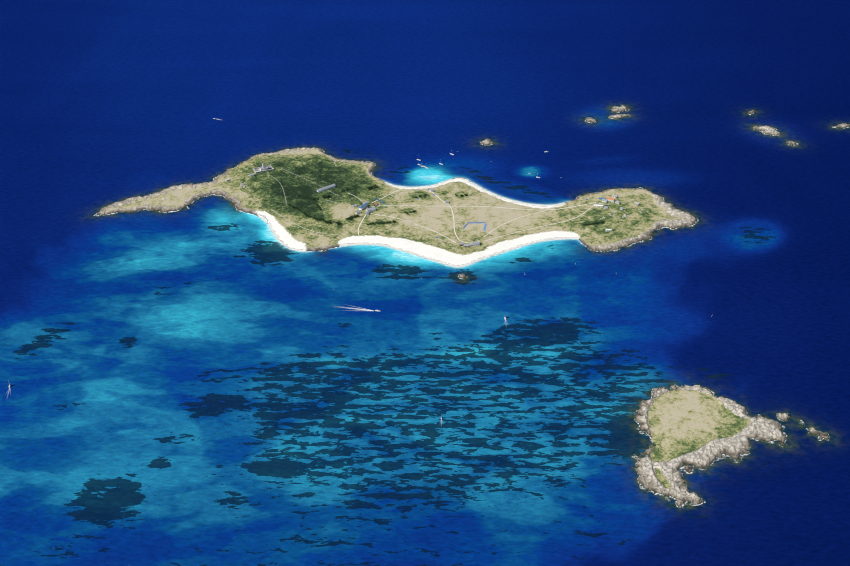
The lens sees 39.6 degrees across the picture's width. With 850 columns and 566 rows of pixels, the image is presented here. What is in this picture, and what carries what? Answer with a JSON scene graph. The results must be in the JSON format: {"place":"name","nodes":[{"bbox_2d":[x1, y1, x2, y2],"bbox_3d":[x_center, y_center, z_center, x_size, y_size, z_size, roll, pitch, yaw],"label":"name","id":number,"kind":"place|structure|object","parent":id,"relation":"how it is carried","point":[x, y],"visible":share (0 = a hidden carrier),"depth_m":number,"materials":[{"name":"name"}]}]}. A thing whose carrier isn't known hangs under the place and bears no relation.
{"place":"outdoors","nodes":[
{"label":"outdoors","id":0,"kind":"place"},
{"bbox_2d":[0,0,849,565],"bbox_3d":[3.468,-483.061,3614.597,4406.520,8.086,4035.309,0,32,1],"label":"sea and island terrain","id":1,"kind":"structure","parent":0,"point":[214,374],"depth_m":2847.24,"materials":[{"name":"blue liquid"}]},
{"bbox_2d":[253,162,273,173],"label":"building","id":2,"kind":"structure","parent":1,"relation":"on","point":[263,168],"depth_m":3343.00,"materials":[{"name":"stone"}]},
{"bbox_2d":[271,209,335,234],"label":"footpath","id":3,"kind":"structure","parent":1,"relation":"on","point":[300,226],"depth_m":3079.53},
{"bbox_2d":[288,203,339,223],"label":"hedge trees","id":4,"kind":"object","parent":1,"relation":"on","point":[314,217],"visible":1,"depth_m":3109.47,"materials":[{"name":"green plant"}]},
{"bbox_2d":[317,184,334,192],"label":"building","id":5,"kind":"structure","parent":1,"relation":"on","point":[326,188],"depth_m":3251.64,"materials":[{"name":"white paint"}]},
{"bbox_2d":[345,214,358,219],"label":"farm shrubs","id":6,"kind":"object","parent":1,"relation":"on","point":[352,216],"visible":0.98,"depth_m":3116.68,"materials":[{"name":"green plant"}]},
{"bbox_2d":[358,203,366,209],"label":"farm house","id":7,"kind":"structure","parent":1,"relation":"on","point":[363,206],"depth_m":3158.06,"materials":[{"name":"blue paint"}]},
{"bbox_2d":[366,206,375,211],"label":"farm house","id":8,"kind":"structure","parent":1,"relation":"on","point":[371,209],"depth_m":3147.05,"materials":[{"name":"white paint"}]},
{"bbox_2d":[367,220,396,224],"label":"shrub","id":9,"kind":"object","parent":1,"relation":"on","point":[371,223],"visible":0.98,"depth_m":3088.61,"materials":[{"name":"green plant"}]},
{"bbox_2d":[371,213,455,242],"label":"footpath","id":10,"kind":"structure","parent":1,"relation":"on","point":[419,225],"depth_m":3075.04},
{"bbox_2d":[426,188,458,239],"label":"footpath","id":11,"kind":"structure","parent":1,"relation":"on","point":[452,213],"depth_m":3124.36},
{"bbox_2d":[472,241,479,245],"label":"beach house","id":12,"kind":"structure","parent":1,"relation":"on","point":[476,243],"depth_m":2994.49,"materials":[{"name":"white paint"}]},
{"bbox_2d":[370,202,594,209],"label":"footpath","id":13,"kind":"structure","parent":1,"relation":"on","point":[502,207],"depth_m":3171.84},
{"bbox_2d":[484,211,543,236],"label":"footpath","id":14,"kind":"structure","parent":1,"relation":"on","point":[511,220],"depth_m":3107.44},
{"bbox_2d":[485,205,593,240],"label":"footpath","id":15,"kind":"structure","parent":1,"relation":"on","point":[545,225],"depth_m":3084.25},
{"bbox_2d":[606,196,614,201],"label":"building","id":16,"kind":"structure","parent":1,"relation":"on","point":[610,199],"depth_m":3196.63,"materials":[{"name":"orange paint"}]}
]}

